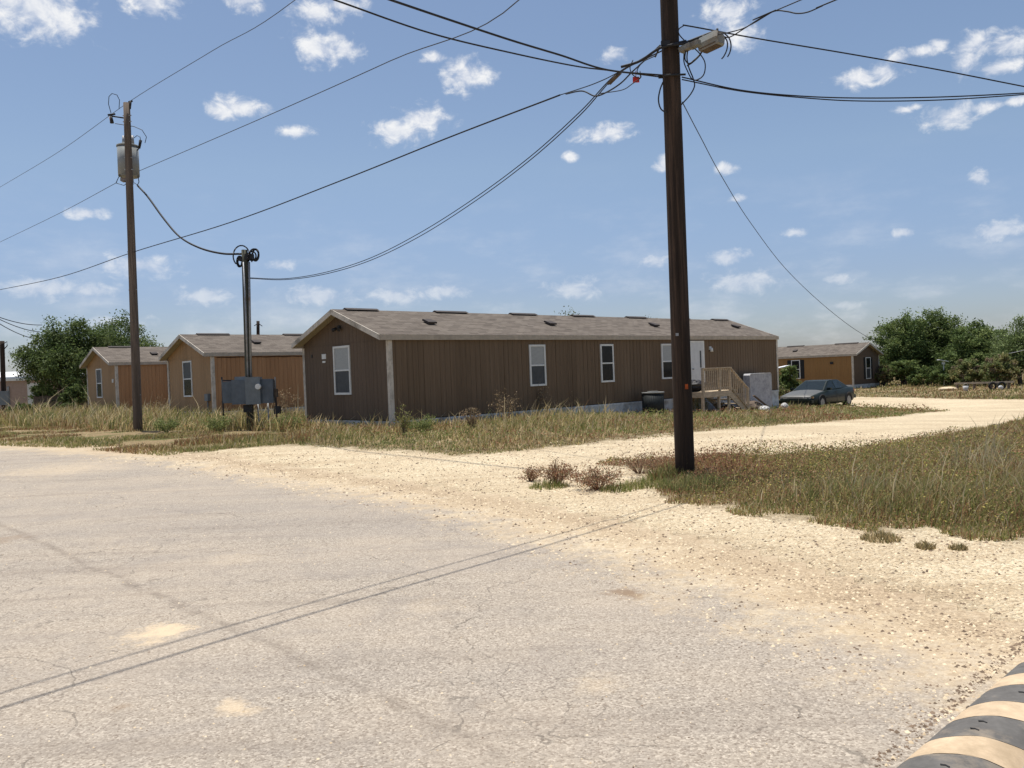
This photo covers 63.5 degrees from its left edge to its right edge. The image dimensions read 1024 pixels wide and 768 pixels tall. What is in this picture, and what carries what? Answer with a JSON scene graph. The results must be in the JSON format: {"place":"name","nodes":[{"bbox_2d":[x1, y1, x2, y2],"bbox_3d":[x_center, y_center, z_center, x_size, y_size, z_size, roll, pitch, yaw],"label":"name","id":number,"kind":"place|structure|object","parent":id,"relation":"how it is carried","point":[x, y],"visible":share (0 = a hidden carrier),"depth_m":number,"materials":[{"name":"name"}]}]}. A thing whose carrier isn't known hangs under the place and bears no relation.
{"place":"outdoors","nodes":[
{"label":"outdoors","id":0,"kind":"place"},
{"bbox_2d":[0,424,319,455],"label":"short roadside grass","id":1,"kind":"structure","parent":0,"point":[228,439],"depth_m":21.84,"materials":[{"name":"plant"}]},
{"bbox_2d":[0,441,1023,767],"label":"road","id":2,"kind":"structure","parent":0,"point":[548,677],"depth_m":5.00,"materials":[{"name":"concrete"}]},
{"bbox_2d":[897,660,1023,767],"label":"speed bump","id":3,"kind":"object","parent":2,"relation":"on","point":[985,729],"visible":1,"depth_m":3.36,"materials":[{"name":"yellow rubber"}]},
{"bbox_2d":[0,369,1023,528],"bbox_3d":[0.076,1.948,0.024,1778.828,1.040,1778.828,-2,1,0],"label":"ground","id":4,"kind":"structure","parent":0,"point":[96,434],"depth_m":25.21,"materials":[{"name":"soil"}]},
{"bbox_2d":[0,341,9,410],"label":"meter pole","id":5,"kind":"object","parent":4,"relation":"on","point":[4,395],"visible":0.76,"depth_m":49.86,"materials":[{"name":"wood"}]},
{"bbox_2d":[4,402,43,414],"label":"bush","id":6,"kind":"object","parent":4,"relation":"on","point":[16,406],"visible":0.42,"depth_m":41.78,"materials":[{"name":"green plant"}]},
{"bbox_2d":[21,408,57,420],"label":"weed clump","id":7,"kind":"object","parent":4,"relation":"on","point":[41,414],"visible":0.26,"depth_m":35.94,"materials":[{"name":"green plant"}]},
{"bbox_2d":[27,383,57,403],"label":"bush","id":8,"kind":"object","parent":4,"relation":"on","point":[38,392],"visible":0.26,"depth_m":58.24,"materials":[{"name":"green plant"}]},
{"bbox_2d":[0,371,86,407],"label":"pale trailer","id":9,"kind":"object","parent":4,"relation":"on","point":[18,389],"visible":0.15,"depth_m":61.90,"materials":[{"name":"white metal"}]},
{"bbox_2d":[34,395,87,408],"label":"board fence","id":10,"kind":"object","parent":4,"relation":"on","point":[42,399],"visible":0.2,"depth_m":56.99,"materials":[{"name":"wood"}]},
{"bbox_2d":[5,314,120,403],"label":"broad tree","id":11,"kind":"object","parent":4,"relation":"on","point":[56,359],"visible":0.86,"depth_m":55.06,"materials":[{"name":"green plant"}]},
{"bbox_2d":[43,402,86,411],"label":"bush","id":12,"kind":"object","parent":4,"relation":"on","point":[66,404],"visible":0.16,"depth_m":45.80,"materials":[{"name":"green plant"}]},
{"bbox_2d":[57,377,87,406],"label":"bush","id":13,"kind":"object","parent":4,"relation":"on","point":[74,391],"visible":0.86,"depth_m":53.07,"materials":[{"name":"green plant"}]},
{"bbox_2d":[76,309,163,387],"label":"broad tree","id":14,"kind":"object","parent":4,"relation":"on","point":[124,340],"visible":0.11,"depth_m":59.22,"materials":[{"name":"green plant"}]},
{"bbox_2d":[79,346,168,410],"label":"mobile home","id":15,"kind":"object","parent":4,"relation":"on","point":[109,374],"visible":0.17,"depth_m":45.03,"materials":[{"name":"beige"}]},
{"bbox_2d":[96,369,102,397],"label":"window","id":16,"kind":"structure","parent":15,"relation":"in","point":[99,387],"depth_m":45.73,"materials":[{"name":"grey glass"}]},
{"bbox_2d":[108,93,146,430],"bbox_3d":[-12.949,-3.929,28.703,1.296,12.055,1.018,-2,1,0],"label":"utility pole","id":17,"kind":"object","parent":4,"relation":"on","point":[128,160],"visible":0.97,"depth_m":28.26,"materials":[{"name":"wood"}]},
{"bbox_2d":[1,183,115,241],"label":"overhead wire","id":18,"kind":"object","parent":17,"relation":"attached to","point":[60,212],"visible":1,"depth_m":34.34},
{"bbox_2d":[2,0,294,185],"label":"overhead wire","id":19,"kind":"object","parent":17,"relation":"attached to","point":[164,79],"visible":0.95,"depth_m":25.08,"materials":[{"name":"metal"}]},
{"bbox_2d":[137,185,240,254],"bbox_3d":[-10.704,-5.416,27.015,4.866,2.889,0.329,-2,1,30],"label":"overhead wire","id":20,"kind":"object","parent":17,"relation":"attached to","point":[158,211],"visible":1,"depth_m":26.94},
{"bbox_2d":[139,0,518,170],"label":"overhead wire","id":21,"kind":"object","parent":17,"relation":"attached to","point":[347,80],"visible":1,"depth_m":17.57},
{"bbox_2d":[153,396,170,411],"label":"dry weed","id":22,"kind":"object","parent":4,"relation":"on","point":[161,404],"visible":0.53,"depth_m":37.26,"materials":[{"name":"brown plant"}]},
{"bbox_2d":[149,416,181,431],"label":"weed clump","id":23,"kind":"object","parent":4,"relation":"on","point":[170,424],"visible":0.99,"depth_m":26.44,"materials":[{"name":"green plant"}]},
{"bbox_2d":[199,413,235,430],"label":"weed clump","id":24,"kind":"object","parent":4,"relation":"on","point":[213,425],"visible":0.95,"depth_m":25.17,"materials":[{"name":"green plant"}]},
{"bbox_2d":[158,333,304,414],"bbox_3d":[-6.371,-0.027,44.064,22.380,5.260,5.100,-3,1,-43],"label":"mobile home","id":25,"kind":"object","parent":4,"relation":"on","point":[199,365],"visible":0.32,"depth_m":36.71,"materials":[{"name":"beige"}]},
{"bbox_2d":[182,361,192,396],"bbox_3d":[-14.396,-0.223,36.760,0.052,1.590,0.980,-3,1,-43],"label":"window","id":26,"kind":"structure","parent":25,"relation":"in","point":[186,365],"depth_m":36.75,"materials":[{"name":"grey glass"}]},
{"bbox_2d":[233,245,259,429],"bbox_3d":[-8.227,-1.270,25.987,0.873,6.224,0.450,-2,1,0],"label":"service pole","id":27,"kind":"object","parent":4,"relation":"on","point":[245,257],"visible":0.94,"depth_m":25.87,"materials":[{"name":"metal"}]},
{"bbox_2d":[221,376,280,430],"bbox_3d":[-8.125,0.746,25.647,1.880,1.995,0.520,-2,1,0],"label":"meter rack","id":28,"kind":"object","parent":4,"relation":"on","point":[247,391],"visible":0.91,"depth_m":25.59,"materials":[{"name":"metal"}]},
{"bbox_2d":[254,321,261,334],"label":"utility pole","id":29,"kind":"object","parent":4,"relation":"on","point":[257,324],"visible":0.27,"depth_m":61.86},
{"bbox_2d":[263,412,305,430],"bbox_3d":[-6.749,1.111,24.635,1.222,0.602,1.338,-2,1,37],"label":"weed clump","id":30,"kind":"object","parent":4,"relation":"on","point":[294,421],"visible":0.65,"depth_m":24.54,"materials":[{"name":"green plant"}]},
{"bbox_2d":[277,387,300,416],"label":"dry weed","id":31,"kind":"object","parent":4,"relation":"on","point":[283,406],"visible":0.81,"depth_m":29.31,"materials":[{"name":"brown plant"}]},
{"bbox_2d":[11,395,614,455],"bbox_3d":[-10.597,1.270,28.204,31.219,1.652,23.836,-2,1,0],"label":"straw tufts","id":32,"kind":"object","parent":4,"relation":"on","point":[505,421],"visible":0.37,"depth_m":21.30,"materials":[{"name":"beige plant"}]},
{"bbox_2d":[394,402,412,433],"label":"dry weed","id":33,"kind":"object","parent":4,"relation":"on","point":[404,425],"visible":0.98,"depth_m":20.48,"materials":[{"name":"green plant"}]},
{"bbox_2d":[400,413,437,430],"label":"weed clump","id":34,"kind":"object","parent":4,"relation":"on","point":[425,424],"visible":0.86,"depth_m":21.47,"materials":[{"name":"green plant"}]},
{"bbox_2d":[459,407,481,429],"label":"dry weed","id":35,"kind":"object","parent":4,"relation":"on","point":[470,420],"visible":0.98,"depth_m":22.00,"materials":[{"name":"brown plant"}]},
{"bbox_2d":[487,388,521,418],"bbox_3d":[-0.243,0.620,25.330,1.085,1.212,1.153,-2,1,0],"label":"dry weed","id":36,"kind":"object","parent":4,"relation":"on","point":[509,409],"visible":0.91,"depth_m":25.23,"materials":[{"name":"brown plant"}]},
{"bbox_2d":[0,385,1023,454],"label":"tall dry grass","id":37,"kind":"structure","parent":4,"relation":"on","point":[14,417],"depth_m":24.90,"materials":[{"name":"plant"}]},
{"bbox_2d":[291,308,778,426],"bbox_3d":[2.681,-0.185,32.872,22.180,5.145,5.170,-3,1,-43],"label":"mobile home","id":38,"kind":"object","parent":4,"relation":"on","point":[365,363],"visible":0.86,"depth_m":27.16,"materials":[{"name":"brown"}]},
{"bbox_2d":[333,345,351,394],"bbox_3d":[-5.253,-0.422,25.612,0.052,1.510,0.950,-3,1,-43],"label":"window","id":39,"kind":"structure","parent":38,"relation":"in","point":[341,354],"depth_m":25.61,"materials":[{"name":"white glass"}]},
{"bbox_2d":[529,345,546,385],"bbox_3d":[0.866,-0.629,27.850,0.760,1.390,0.052,-3,1,-43],"label":"window","id":40,"kind":"structure","parent":38,"relation":"in","point":[537,353],"depth_m":27.85,"materials":[{"name":"white glass"}]},
{"bbox_2d":[600,344,614,382],"bbox_3d":[3.485,-0.762,30.290,0.730,1.390,0.052,-3,1,-43],"label":"window","id":41,"kind":"structure","parent":38,"relation":"in","point":[606,350],"depth_m":30.30,"materials":[{"name":"black glass"}]},
{"bbox_2d":[661,344,671,378],"bbox_3d":[6.143,-0.897,32.777,0.730,1.390,0.052,-3,1,-43],"label":"window","id":42,"kind":"structure","parent":38,"relation":"in","point":[666,358],"depth_m":32.74,"materials":[{"name":"white glass"}]},
{"bbox_2d":[691,342,703,379],"bbox_3d":[7.662,-0.723,34.151,0.880,2.000,0.086,-3,1,-43],"label":"door","id":43,"kind":"structure","parent":38,"relation":"in","point":[697,361],"depth_m":34.13,"materials":[{"name":"metal"}]},
{"bbox_2d":[525,383,551,410],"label":"dry weed","id":44,"kind":"object","parent":4,"relation":"on","point":[539,394],"visible":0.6,"depth_m":27.76,"materials":[{"name":"brown plant"}]},
{"bbox_2d":[641,391,664,414],"bbox_3d":[5.272,0.733,30.938,0.900,0.934,0.900,-2,1,0],"label":"trash can","id":45,"kind":"object","parent":4,"relation":"on","point":[653,400],"visible":0.74,"depth_m":30.59,"materials":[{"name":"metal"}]},
{"bbox_2d":[655,0,694,478],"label":"utility pole","id":46,"kind":"object","parent":4,"relation":"on","point":[671,75],"visible":0.92,"depth_m":11.59,"materials":[{"name":"brown wood"}]},
{"bbox_2d":[0,94,560,289],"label":"overhead wire","id":47,"kind":"object","parent":46,"relation":"attached to","point":[334,182],"visible":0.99,"depth_m":17.76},
{"bbox_2d":[250,51,661,279],"bbox_3d":[-2.499,-4.058,19.169,1.453,1.822,17.755,-3,1,-36],"label":"overhead wire","id":48,"kind":"object","parent":46,"relation":"attached to","point":[469,204],"visible":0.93,"depth_m":17.86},
{"bbox_2d":[250,50,661,278],"bbox_3d":[-2.499,-4.092,19.169,1.456,1.801,17.755,-3,1,-36],"label":"overhead wire","id":49,"kind":"object","parent":46,"relation":"attached to","point":[473,198],"visible":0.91,"depth_m":17.75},
{"bbox_2d":[607,73,621,84],"bbox_3d":[1.686,-5.032,13.639,0.062,0.144,0.292,-3,1,-39],"label":"cable grip","id":50,"kind":"object","parent":49,"relation":"attached to","point":[612,80],"visible":0.8,"depth_m":13.63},
{"bbox_2d":[333,0,662,77],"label":"overhead wire","id":51,"kind":"object","parent":46,"relation":"attached to","point":[347,4],"visible":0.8,"depth_m":8.65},
{"bbox_2d":[388,0,661,75],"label":"overhead wire","id":52,"kind":"object","parent":46,"relation":"attached to","point":[472,27],"visible":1,"depth_m":8.94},
{"bbox_2d":[560,58,641,94],"bbox_3d":[1.312,-4.548,12.323,0.348,0.265,2.136,-3,1,-36],"label":"overhead wire","id":53,"kind":"object","parent":46,"relation":"attached to","point":[596,82],"visible":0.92,"depth_m":12.13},
{"bbox_2d":[566,45,660,96],"bbox_3d":[1.331,-4.464,12.250,0.379,0.519,2.014,-3,1,-38],"label":"overhead wire","id":54,"kind":"object","parent":46,"relation":"attached to","point":[608,90],"visible":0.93,"depth_m":11.95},
{"bbox_2d":[658,82,666,112],"bbox_3d":[2.109,-3.993,11.581,0.094,0.427,0.138,-2,1,41],"label":"drip loop","id":55,"kind":"object","parent":46,"relation":"hanging from","point":[658,98],"visible":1,"depth_m":11.55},
{"bbox_2d":[621,30,714,67],"bbox_3d":[2.187,-4.715,11.580,1.341,0.414,0.205,-2,1,9],"label":"overhead wire","id":56,"kind":"object","parent":46,"relation":"attached to","point":[656,50],"visible":0.87,"depth_m":11.55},
{"bbox_2d":[678,39,700,53],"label":"terminal block","id":57,"kind":"structure","parent":46,"relation":"attached to","point":[692,45],"depth_m":11.45,"materials":[{"name":"metal"}]},
{"bbox_2d":[681,50,694,104],"bbox_3d":[2.460,-4.291,11.617,0.138,0.742,0.173,-3,1,-39],"label":"drip loop","id":58,"kind":"object","parent":57,"relation":"hanging from","point":[692,77],"visible":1,"depth_m":11.57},
{"bbox_2d":[683,49,705,80],"bbox_3d":[2.542,-4.493,11.577,0.308,0.486,0.139,-2,1,26],"label":"drip loop","id":59,"kind":"object","parent":57,"relation":"hanging from","point":[686,67],"visible":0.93,"depth_m":11.59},
{"bbox_2d":[718,0,800,34],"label":"overhead wire","id":60,"kind":"object","parent":46,"relation":"attached to","point":[766,14],"visible":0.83,"depth_m":10.60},
{"bbox_2d":[698,28,724,53],"bbox_3d":[2.742,-4.736,11.414,0.216,0.255,0.340,-3,1,-40],"label":"splice case","id":61,"kind":"object","parent":60,"relation":"hanging from","point":[712,41],"visible":0.99,"depth_m":11.33,"materials":[{"name":"metal"}]},
{"bbox_2d":[724,0,835,37],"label":"overhead wire","id":62,"kind":"object","parent":61,"relation":"attached to","point":[788,12],"visible":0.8,"depth_m":10.70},
{"bbox_2d":[682,102,871,339],"bbox_3d":[14.621,-4.700,40.442,3.030,4.145,62.562,-2,1,26],"label":"overhead wire","id":63,"kind":"object","parent":46,"relation":"attached to","point":[746,216],"visible":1,"depth_m":29.45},
{"bbox_2d":[682,77,1023,98],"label":"overhead wire","id":64,"kind":"object","parent":46,"relation":"attached to","point":[857,97],"visible":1,"depth_m":12.35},
{"bbox_2d":[682,79,1023,101],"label":"overhead wire","id":65,"kind":"object","parent":46,"relation":"attached to","point":[852,100],"visible":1,"depth_m":12.33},
{"bbox_2d":[683,24,1023,86],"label":"overhead wire","id":66,"kind":"object","parent":46,"relation":"attached to","point":[855,55],"visible":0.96,"depth_m":12.32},
{"bbox_2d":[692,398,708,411],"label":"dry weed","id":67,"kind":"object","parent":4,"relation":"on","point":[697,404],"visible":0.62,"depth_m":33.00,"materials":[{"name":"brown plant"}]},
{"bbox_2d":[692,367,749,412],"bbox_3d":[8.138,0.601,33.575,3.283,2.530,1.436,-3,1,-43],"label":"wooden porch","id":68,"kind":"object","parent":4,"relation":"on","point":[709,391],"visible":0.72,"depth_m":33.02,"materials":[{"name":"wood"}]},
{"bbox_2d":[692,380,701,391],"bbox_3d":[7.222,0.071,32.704,1.058,0.482,0.716,-2,1,0],"label":"trash bag","id":69,"kind":"object","parent":68,"relation":"on","point":[696,385],"visible":0.5,"depth_m":32.42,"materials":[{"name":"black plastic"}]},
{"bbox_2d":[750,401,762,409],"bbox_3d":[10.288,0.972,35.506,1.041,0.539,0.849,-2,1,0],"label":"cloth heap","id":70,"kind":"object","parent":4,"relation":"on","point":[752,403],"visible":0.28,"depth_m":35.18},
{"bbox_2d":[743,373,772,408],"bbox_3d":[10.809,0.426,36.354,1.809,1.806,0.333,-3,1,-43],"label":"mattress","id":71,"kind":"object","parent":4,"relation":"on","point":[759,385],"visible":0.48,"depth_m":36.20,"materials":[{"name":"white fabric"}]},
{"bbox_2d":[778,384,789,396],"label":"bush","id":72,"kind":"object","parent":4,"relation":"on","point":[782,391],"visible":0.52,"depth_m":49.69,"materials":[{"name":"green plant"}]},
{"bbox_2d":[779,364,802,391],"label":"bush","id":73,"kind":"object","parent":4,"relation":"on","point":[787,378],"visible":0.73,"depth_m":57.53,"materials":[{"name":"green plant"}]},
{"bbox_2d":[779,379,855,407],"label":"parked car","id":74,"kind":"object","parent":4,"relation":"on","point":[817,392],"visible":0.94,"depth_m":40.74,"materials":[{"name":"paint"}]},
{"bbox_2d":[778,342,883,388],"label":"mobile home","id":75,"kind":"object","parent":4,"relation":"on","point":[853,364],"visible":0.42,"depth_m":69.09,"materials":[{"name":"wood"}]},
{"bbox_2d":[791,360,800,378],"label":"window","id":76,"kind":"structure","parent":75,"relation":"in","point":[793,362],"depth_m":70.56,"materials":[{"name":"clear glass"}]},
{"bbox_2d":[865,357,870,378],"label":"window","id":77,"kind":"structure","parent":75,"relation":"in","point":[868,359],"depth_m":68.97,"materials":[{"name":"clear glass"}]},
{"bbox_2d":[874,363,899,385],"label":"bush","id":78,"kind":"object","parent":4,"relation":"on","point":[885,377],"visible":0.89,"depth_m":69.69,"materials":[{"name":"green plant"}]},
{"bbox_2d":[862,307,937,383],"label":"mesquite tree","id":79,"kind":"object","parent":4,"relation":"on","point":[905,340],"visible":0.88,"depth_m":71.86,"materials":[{"name":"green plant"}]},
{"bbox_2d":[880,359,926,385],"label":"bush","id":80,"kind":"object","parent":4,"relation":"on","point":[903,367],"visible":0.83,"depth_m":68.59,"materials":[{"name":"green plant"}]},
{"bbox_2d":[886,306,974,382],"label":"mesquite tree","id":81,"kind":"object","parent":4,"relation":"on","point":[941,335],"visible":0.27,"depth_m":73.00,"materials":[{"name":"green plant"}]},
{"bbox_2d":[905,365,955,385],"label":"bush","id":82,"kind":"object","parent":4,"relation":"on","point":[931,373],"visible":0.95,"depth_m":65.83,"materials":[{"name":"green plant"}]},
{"bbox_2d":[934,352,963,384],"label":"bush","id":83,"kind":"object","parent":4,"relation":"on","point":[948,366],"visible":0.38,"depth_m":67.69,"materials":[{"name":"green plant"}]},
{"bbox_2d":[948,358,984,385],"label":"bush","id":84,"kind":"object","parent":4,"relation":"on","point":[964,372],"visible":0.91,"depth_m":62.63,"materials":[{"name":"green plant"}]},
{"bbox_2d":[931,317,1008,381],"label":"mesquite tree","id":85,"kind":"object","parent":4,"relation":"on","point":[978,341],"visible":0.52,"depth_m":68.81,"materials":[{"name":"green plant"}]},
{"bbox_2d":[927,415,1023,476],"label":"grass tuft","id":86,"kind":"object","parent":4,"relation":"on","point":[990,458],"visible":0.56,"depth_m":10.68,"materials":[{"name":"plant"}]},
{"bbox_2d":[963,352,995,384],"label":"bush","id":87,"kind":"object","parent":4,"relation":"on","point":[981,356],"visible":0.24,"depth_m":64.81,"materials":[{"name":"green plant"}]},
{"bbox_2d":[954,381,1014,389],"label":"rail","id":88,"kind":"object","parent":4,"relation":"on","point":[991,386],"visible":0.6,"depth_m":55.55,"materials":[{"name":"metal"}]},
{"bbox_2d":[970,314,1023,384],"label":"mesquite tree","id":89,"kind":"object","parent":4,"relation":"on","point":[1005,345],"visible":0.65,"depth_m":61.69,"materials":[{"name":"green plant"}]},
{"bbox_2d":[979,352,1020,383],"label":"bush","id":90,"kind":"object","parent":4,"relation":"on","point":[1002,366],"visible":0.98,"depth_m":59.71,"materials":[{"name":"green plant"}]},
{"bbox_2d":[0,0,1023,371],"label":"sky","id":91,"kind":"structure","parent":0,"point":[877,210],"materials":[{"name":"blue"}]},
{"bbox_2d":[187,395,1023,622],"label":"driveway","id":92,"kind":"structure","parent":0,"point":[979,411],"depth_m":10.91,"materials":[{"name":"gravel"}]},
{"bbox_2d":[0,431,1023,767],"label":"gravel stones","id":93,"kind":"object","parent":92,"relation":"on","point":[958,691],"visible":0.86,"depth_m":6.79,"materials":[{"name":"gravel"}]},
{"bbox_2d":[516,463,543,481],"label":"dry weed","id":94,"kind":"object","parent":92,"relation":"on","point":[529,475],"visible":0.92,"depth_m":12.16,"materials":[{"name":"brown plant"}]},
{"bbox_2d":[529,478,569,489],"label":"grass tuft","id":95,"kind":"object","parent":92,"relation":"on","point":[536,485],"visible":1,"depth_m":11.40,"materials":[{"name":"plant"}]},
{"bbox_2d":[528,456,581,484],"bbox_3d":[0.656,1.227,11.601,0.662,0.420,0.644,-2,1,32],"label":"dry weed","id":96,"kind":"object","parent":92,"relation":"on","point":[554,473],"visible":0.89,"depth_m":11.57,"materials":[{"name":"brown plant"}]},
{"bbox_2d":[564,460,624,491],"bbox_3d":[1.122,1.231,11.068,0.858,0.395,0.838,-2,1,0],"label":"dry weed","id":97,"kind":"object","parent":92,"relation":"on","point":[590,480],"visible":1,"depth_m":11.04,"materials":[{"name":"brown plant"}]},
{"bbox_2d":[599,480,637,492],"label":"grass tuft","id":98,"kind":"object","parent":92,"relation":"on","point":[621,486],"visible":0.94,"depth_m":10.88,"materials":[{"name":"plant"}]},
{"bbox_2d":[612,447,671,473],"bbox_3d":[1.993,1.196,12.741,0.975,0.390,0.988,-2,1,0],"label":"dry weed","id":99,"kind":"object","parent":92,"relation":"on","point":[639,471],"visible":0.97,"depth_m":12.77,"materials":[{"name":"brown plant"}]},
{"bbox_2d":[626,474,674,489],"bbox_3d":[1.867,1.296,11.221,0.742,0.198,0.719,-2,1,0],"label":"grass tuft","id":100,"kind":"object","parent":92,"relation":"on","point":[646,483],"visible":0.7,"depth_m":11.15,"materials":[{"name":"plant"}]},
{"bbox_2d":[643,460,700,481],"bbox_3d":[2.255,1.202,11.821,0.936,0.355,0.826,-2,1,0],"label":"grass tuft","id":101,"kind":"object","parent":92,"relation":"on","point":[664,471],"visible":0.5,"depth_m":11.68,"materials":[{"name":"plant"}]},
{"bbox_2d":[653,468,742,494],"bbox_3d":[2.421,1.230,10.771,1.212,0.298,1.166,-2,1,0],"label":"grass tuft","id":102,"kind":"object","parent":92,"relation":"on","point":[684,483],"visible":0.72,"depth_m":10.60,"materials":[{"name":"plant"}]},
{"bbox_2d":[860,528,901,543],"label":"grass tuft","id":103,"kind":"object","parent":92,"relation":"on","point":[879,536],"visible":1,"depth_m":7.22,"materials":[{"name":"plant"}]},
{"bbox_2d":[914,538,935,549],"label":"grass tuft","id":104,"kind":"object","parent":92,"relation":"on","point":[924,545],"visible":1,"depth_m":6.88,"materials":[{"name":"plant"}]},
{"bbox_2d":[948,542,968,550],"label":"grass tuft","id":105,"kind":"object","parent":92,"relation":"on","point":[956,547],"visible":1,"depth_m":6.82,"materials":[{"name":"plant"}]},
{"bbox_2d":[596,409,1023,541],"bbox_3d":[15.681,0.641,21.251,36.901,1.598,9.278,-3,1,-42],"label":"weedy grass","id":106,"kind":"structure","parent":0,"point":[881,483],"depth_m":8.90,"materials":[{"name":"plant"}]},
{"bbox_2d":[779,374,1023,405],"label":"grass","id":107,"kind":"structure","parent":0,"point":[957,392],"depth_m":54.43,"materials":[{"name":"plant"}]},
{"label":"drip loop","id":108,"kind":"object","parent":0,"visible":0},
{"bbox_2d":[600,56,654,93],"bbox_3d":[1.616,-4.323,11.592,0.782,0.463,0.050,-2,1,9],"label":"drip loop","id":109,"kind":"object","parent":108,"relation":"hanging from","point":[633,82],"visible":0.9,"depth_m":11.59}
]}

